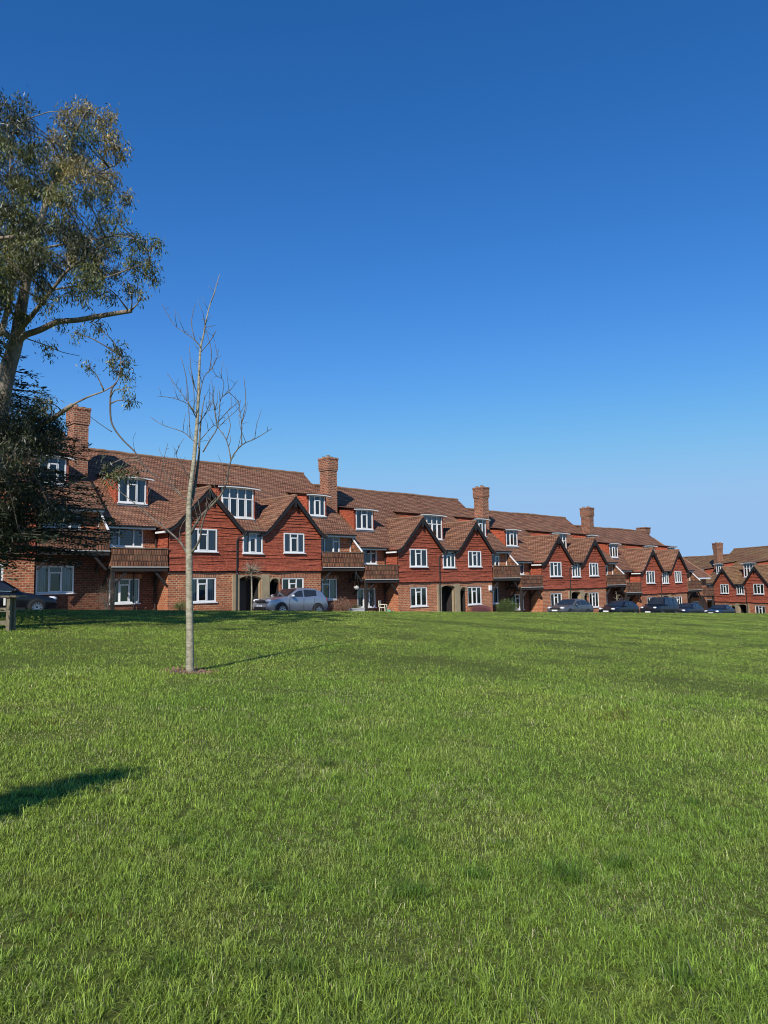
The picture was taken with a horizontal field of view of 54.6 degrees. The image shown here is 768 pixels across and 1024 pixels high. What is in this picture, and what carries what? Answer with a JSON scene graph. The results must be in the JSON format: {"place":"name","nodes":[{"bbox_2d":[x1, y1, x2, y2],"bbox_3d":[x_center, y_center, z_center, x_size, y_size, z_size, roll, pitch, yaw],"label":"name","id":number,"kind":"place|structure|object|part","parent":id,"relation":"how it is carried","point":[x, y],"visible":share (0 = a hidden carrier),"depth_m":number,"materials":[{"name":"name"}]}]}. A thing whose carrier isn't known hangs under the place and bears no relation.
{"place":"outdoors","nodes":[
{"label":"outdoors","id":0,"kind":"place"},
{"bbox_2d":[0,609,767,1023],"bbox_3d":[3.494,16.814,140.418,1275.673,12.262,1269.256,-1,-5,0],"label":"lawn","id":1,"kind":"structure","parent":0,"point":[370,656],"depth_m":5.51,"materials":[{"name":"green plant"}]},
{"bbox_2d":[0,595,26,630],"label":"timber rail fence","id":2,"kind":"object","parent":1,"relation":"on","point":[9,602],"visible":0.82,"depth_m":18.57,"materials":[{"name":"grey wood"}]},
{"bbox_2d":[0,429,109,609],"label":"terraced house","id":3,"kind":"structure","parent":1,"relation":"on","point":[74,589],"depth_m":39.56,"materials":[{"name":"red brick"}]},
{"bbox_2d":[36,566,74,594],"bbox_3d":[-17.337,3.584,39.122,2.060,1.490,0.380,4,-8,-43],"label":"window","id":4,"kind":"structure","parent":3,"relation":"in","point":[56,580],"depth_m":39.25,"materials":[{"name":"glass"}]},
{"bbox_2d":[43,511,80,529],"bbox_3d":[-17.175,0.543,39.602,2.090,1.290,0.380,4,-8,-43],"label":"window","id":5,"kind":"structure","parent":3,"relation":"in","point":[73,526],"depth_m":39.87,"materials":[{"name":"white paint"}]},
{"bbox_2d":[0,339,126,580],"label":"cedar tree","id":6,"kind":"object","parent":1,"relation":"on","point":[44,534],"visible":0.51,"depth_m":22.71,"materials":[{"name":"green plant"}]},
{"bbox_2d":[0,88,180,558],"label":"eucalyptus tree","id":7,"kind":"object","parent":1,"relation":"on","point":[31,258],"visible":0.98,"depth_m":17.99,"materials":[{"name":"green plant"}]},
{"bbox_2d":[162,665,216,674],"bbox_3d":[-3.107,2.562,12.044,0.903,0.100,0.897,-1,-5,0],"label":"wood chips","id":8,"kind":"object","parent":1,"relation":"on","point":[196,667],"visible":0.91,"depth_m":12.02,"materials":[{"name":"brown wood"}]},
{"bbox_2d":[103,274,270,670],"bbox_3d":[-3.374,-0.697,12.341,3.475,6.831,1.174,-2,-6,13],"label":"sapling","id":9,"kind":"object","parent":8,"relation":"on","point":[188,549],"visible":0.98,"depth_m":12.24,"materials":[{"name":"grey plant"}]},
{"bbox_2d":[66,404,364,610],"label":"terraced house","id":10,"kind":"structure","parent":1,"relation":"on","point":[290,529],"depth_m":45.87,"materials":[{"name":"brick"}]},
{"bbox_2d":[109,579,140,604],"bbox_3d":[-14.592,4.461,41.654,1.890,1.430,0.380,4,-8,-43],"label":"window","id":11,"kind":"structure","parent":10,"relation":"in","point":[124,589],"depth_m":41.85,"materials":[{"name":"white paint"}]},
{"bbox_2d":[109,529,144,547],"bbox_3d":[-14.618,1.450,41.952,2.200,1.180,0.380,4,-8,-43],"label":"window","id":12,"kind":"structure","parent":10,"relation":"in","point":[131,538],"depth_m":42.22,"materials":[{"name":"glass"}]},
{"bbox_2d":[192,528,218,552],"bbox_3d":[-10.693,1.687,43.761,2.000,1.400,0.380,4,-8,-43],"label":"window","id":13,"kind":"structure","parent":10,"relation":"in","point":[208,543],"depth_m":44.01,"materials":[{"name":"white paint"}]},
{"bbox_2d":[193,578,217,603],"bbox_3d":[-10.694,4.603,43.582,1.940,1.480,0.380,4,-8,-43],"label":"window","id":14,"kind":"structure","parent":10,"relation":"in","point":[204,589],"depth_m":43.82,"materials":[{"name":"white paint"}]},
{"bbox_2d":[242,533,263,554],"bbox_3d":[-8.186,1.971,46.133,1.560,1.320,0.380,4,-8,-43],"label":"window","id":15,"kind":"structure","parent":10,"relation":"in","point":[253,543],"depth_m":46.23,"materials":[{"name":"white paint"}]},
{"bbox_2d":[282,578,303,588],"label":"window","id":16,"kind":"structure","parent":10,"relation":"in","point":[287,583],"depth_m":48.27,"materials":[{"name":"white paint"}]},
{"bbox_2d":[283,533,305,553],"bbox_3d":[-5.885,2.050,48.329,1.760,1.340,0.380,4,-8,-43],"label":"window","id":17,"kind":"structure","parent":10,"relation":"in","point":[293,542],"depth_m":48.45,"materials":[{"name":"white paint"}]},
{"bbox_2d":[321,579,336,600],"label":"window","id":18,"kind":"structure","parent":10,"relation":"in","point":[329,587],"depth_m":52.01,"materials":[{"name":"glass"}]},
{"bbox_2d":[321,537,339,554],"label":"window","id":19,"kind":"structure","parent":10,"relation":"in","point":[331,544],"depth_m":52.40,"materials":[{"name":"glass"}]},
{"bbox_2d":[237,560,264,610],"bbox_3d":[-7.787,4.300,43.315,1.567,3.348,1.902,-5,-7,34],"label":"tree","id":20,"kind":"object","parent":1,"relation":"on","point":[251,569],"visible":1,"depth_m":43.37,"materials":[{"name":"brown plant"}]},
{"bbox_2d":[313,455,520,611],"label":"terraced house","id":21,"kind":"structure","parent":1,"relation":"on","point":[424,553],"depth_m":58.16,"materials":[{"name":"red brick"}]},
{"bbox_2d":[357,588,376,607],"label":"window","id":22,"kind":"structure","parent":21,"relation":"in","point":[360,593],"depth_m":54.16,"materials":[{"name":"white paint"}]},
{"bbox_2d":[362,550,377,564],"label":"window","id":23,"kind":"structure","parent":21,"relation":"in","point":[370,556],"depth_m":54.88,"materials":[{"name":"white paint"}]},
{"bbox_2d":[409,549,428,567],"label":"window","id":24,"kind":"structure","parent":21,"relation":"in","point":[418,557],"depth_m":56.41,"materials":[{"name":"white paint"}]},
{"bbox_2d":[410,587,428,607],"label":"window","id":25,"kind":"structure","parent":21,"relation":"in","point":[418,594],"depth_m":56.29,"materials":[{"name":"white paint"}]},
{"bbox_2d":[442,552,454,567],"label":"window","id":26,"kind":"structure","parent":21,"relation":"in","point":[448,559],"depth_m":58.71,"materials":[{"name":"white paint"}]},
{"bbox_2d":[468,551,481,566],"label":"window","id":27,"kind":"structure","parent":21,"relation":"in","point":[474,557],"depth_m":60.95,"materials":[{"name":"white paint"}]},
{"bbox_2d":[468,587,482,605],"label":"window","id":28,"kind":"structure","parent":21,"relation":"in","point":[474,593],"depth_m":60.75,"materials":[{"name":"white paint"}]},
{"bbox_2d":[492,553,498,567],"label":"window","id":29,"kind":"structure","parent":21,"relation":"in","point":[495,558],"depth_m":65.10,"materials":[{"name":"white paint"}]},
{"bbox_2d":[492,587,498,603],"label":"window","id":30,"kind":"structure","parent":21,"relation":"in","point":[494,592],"depth_m":64.64,"materials":[{"name":"white paint"}]},
{"bbox_2d":[467,485,625,611],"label":"terraced house","id":31,"kind":"structure","parent":1,"relation":"on","point":[557,559],"depth_m":70.46,"materials":[{"name":"red brick"}]},
{"bbox_2d":[512,594,524,609],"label":"window","id":32,"kind":"structure","parent":31,"relation":"in","point":[516,597],"depth_m":66.84,"materials":[{"name":"white paint"}]},
{"bbox_2d":[518,563,524,574],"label":"window","id":33,"kind":"structure","parent":31,"relation":"in","point":[521,565],"depth_m":67.57,"materials":[{"name":"white paint"}]},
{"bbox_2d":[549,562,562,576],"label":"window","id":34,"kind":"structure","parent":31,"relation":"in","point":[555,567],"depth_m":68.86,"materials":[{"name":"white paint"}]},
{"bbox_2d":[551,593,561,605],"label":"window","id":35,"kind":"structure","parent":31,"relation":"in","point":[555,597],"depth_m":68.75,"materials":[{"name":"white paint"}]},
{"bbox_2d":[572,564,580,577],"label":"window","id":36,"kind":"structure","parent":31,"relation":"in","point":[576,573],"depth_m":71.22,"materials":[{"name":"white paint"}]},
{"bbox_2d":[589,563,598,576],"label":"window","id":37,"kind":"structure","parent":31,"relation":"in","point":[593,567],"depth_m":73.47,"materials":[{"name":"white paint"}]},
{"bbox_2d":[589,592,599,607],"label":"window","id":38,"kind":"structure","parent":31,"relation":"in","point":[593,597],"depth_m":73.38,"materials":[{"name":"white paint"}]},
{"bbox_2d":[574,506,701,608],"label":"terraced house","id":39,"kind":"structure","parent":1,"relation":"on","point":[648,565],"depth_m":83.08,"materials":[{"name":"red brick"}]},
{"bbox_2d":[646,571,655,583],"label":"window","id":40,"kind":"structure","parent":39,"relation":"in","point":[650,575],"depth_m":81.42,"materials":[{"name":"white paint"}]},
{"bbox_2d":[662,572,669,583],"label":"window","id":41,"kind":"structure","parent":39,"relation":"in","point":[665,580],"depth_m":83.76,"materials":[{"name":"white paint"}]},
{"bbox_2d":[674,571,682,582],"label":"window","id":42,"kind":"structure","parent":39,"relation":"in","point":[678,579],"depth_m":85.98,"materials":[{"name":"white paint"}]},
{"bbox_2d":[675,596,681,603],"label":"window","id":43,"kind":"structure","parent":39,"relation":"in","point":[679,599],"depth_m":86.04,"materials":[{"name":"white paint"}]},
{"bbox_2d":[636,527,714,610],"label":"terraced house","id":44,"kind":"structure","parent":1,"relation":"on","point":[701,575],"depth_m":92.83,"materials":[{"name":"tile"}]},
{"bbox_2d":[683,542,728,577],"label":"terraced house","id":45,"kind":"structure","parent":1,"relation":"on","point":[705,564],"depth_m":114.98,"materials":[{"name":"brown tile"}]},
{"bbox_2d":[706,546,767,612],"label":"terraced house","id":46,"kind":"structure","parent":1,"relation":"on","point":[738,581],"depth_m":103.99,"materials":[{"name":"red brick"}]},
{"bbox_2d":[720,584,728,593],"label":"window","id":47,"kind":"structure","parent":46,"relation":"in","point":[724,587],"depth_m":105.52,"materials":[{"name":"white paint"}]},
{"bbox_2d":[736,585,744,594],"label":"window","id":48,"kind":"structure","parent":46,"relation":"in","point":[740,590],"depth_m":102.40,"materials":[{"name":"white paint"}]},
{"bbox_2d":[753,584,764,594],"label":"window","id":49,"kind":"structure","parent":46,"relation":"in","point":[758,588],"depth_m":99.13,"materials":[{"name":"white paint"}]},
{"bbox_2d":[755,606,764,612],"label":"window","id":50,"kind":"structure","parent":46,"relation":"in","point":[759,609],"depth_m":99.07,"materials":[{"name":"white paint"}]},
{"bbox_2d":[0,0,767,556],"label":"sky","id":51,"kind":"structure","parent":0,"point":[517,249],"materials":[{"name":"blue"}]},
{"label":"pavement","id":52,"kind":"structure","parent":0,"visible":0},
{"bbox_2d":[94,578,114,609],"bbox_3d":[-14.371,4.286,38.541,1.228,1.850,1.273,2,-6,-24],"label":"straggly shrub","id":53,"kind":"object","parent":52,"relation":"on","point":[106,604],"visible":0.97,"depth_m":38.49,"materials":[{"name":"brown plant"}]},
{"bbox_2d":[173,598,185,609],"bbox_3d":[-11.358,5.234,41.749,0.966,0.879,1.052,-1,-5,0],"label":"shrub","id":54,"kind":"object","parent":52,"relation":"on","point":[182,605],"visible":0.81,"depth_m":41.60,"materials":[{"name":"green plant"}]},
{"bbox_2d":[332,596,351,610],"bbox_3d":[-2.810,6.094,48.915,1.475,1.278,1.528,-1,-5,0],"label":"shrub","id":55,"kind":"object","parent":52,"relation":"on","point":[341,605],"visible":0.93,"depth_m":48.70,"materials":[{"name":"brown plant"}]},
{"bbox_2d":[348,604,364,610],"bbox_3d":[-1.884,6.496,50.266,1.260,0.736,0.582,4,-8,-43],"label":"planter","id":56,"kind":"object","parent":52,"relation":"on","point":[354,608],"visible":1,"depth_m":50.09,"materials":[{"name":"white paint"}]},
{"bbox_2d":[378,600,386,610],"bbox_3d":[-0.065,6.622,51.725,0.512,0.922,0.570,-3,-6,18],"label":"garden chair","id":57,"kind":"object","parent":52,"relation":"on","point":[380,604],"visible":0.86,"depth_m":51.59,"materials":[{"name":"beige plastic"}]},
{"bbox_2d":[470,604,491,611],"bbox_3d":[7.784,7.790,59.677,1.899,1.008,2.064,-1,-5,0],"label":"heather shrub","id":58,"kind":"object","parent":52,"relation":"on","point":[479,608],"visible":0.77,"depth_m":59.42,"materials":[{"name":"pink plant"}]},
{"bbox_2d":[496,598,518,611],"bbox_3d":[10.274,7.785,61.695,2.237,1.604,2.163,-1,-5,0],"label":"clipped shrub","id":59,"kind":"object","parent":52,"relation":"on","point":[504,606],"visible":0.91,"depth_m":61.41,"materials":[{"name":"green plant"}]},
{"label":"road","id":60,"kind":"structure","parent":0,"visible":0},
{"bbox_2d":[0,580,56,609],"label":"parked car","id":61,"kind":"object","parent":60,"relation":"on","point":[33,601],"visible":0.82,"depth_m":31.11,"materials":[{"name":"black paint"}]},
{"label":"side window","id":62,"kind":"part","parent":61,"relation":"part of","materials":[{"name":"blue glass"}]},
{"bbox_2d":[252,588,327,610],"bbox_3d":[-5.301,5.072,42.152,4.195,1.588,2.211,8,-10,-43],"label":"parked car","id":63,"kind":"object","parent":60,"relation":"on","point":[301,599],"visible":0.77,"depth_m":41.55,"materials":[{"name":"silver metal"}]},
{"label":"side window","id":64,"kind":"part","parent":63,"relation":"part of","materials":[{"name":"black glass"}]},
{"bbox_2d":[547,599,592,611],"bbox_3d":[15.502,7.978,61.901,4.615,1.518,2.241,8,-10,-43],"label":"parked car","id":65,"kind":"object","parent":60,"relation":"on","point":[571,605],"visible":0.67,"depth_m":61.25,"materials":[{"name":"grey paint"}]},
{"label":"side window","id":66,"kind":"part","parent":65,"relation":"part of","materials":[{"name":"blue glass"}]},
{"bbox_2d":[598,600,639,612],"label":"parked car","id":67,"kind":"object","parent":60,"relation":"on","point":[619,606],"visible":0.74,"depth_m":66.53,"materials":[{"name":"black paint"}]},
{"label":"side window","id":68,"kind":"part","parent":67,"relation":"part of","materials":[{"name":"blue glass"}]},
{"bbox_2d":[640,597,679,612],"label":"parked car","id":69,"kind":"object","parent":60,"relation":"on","point":[662,605],"visible":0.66,"depth_m":71.86,"materials":[{"name":"blue paint"}]},
{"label":"side window","id":70,"kind":"part","parent":69,"relation":"part of","materials":[{"name":"blue glass"}]},
{"bbox_2d":[679,603,703,612],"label":"parked car","id":71,"kind":"object","parent":60,"relation":"on","point":[690,608],"visible":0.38,"depth_m":76.26,"materials":[{"name":"blue paint"}]},
{"bbox_2d":[704,604,735,612],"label":"parked car","id":72,"kind":"object","parent":60,"relation":"on","point":[720,608],"visible":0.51,"depth_m":80.53,"materials":[{"name":"blue paint"}]}
]}

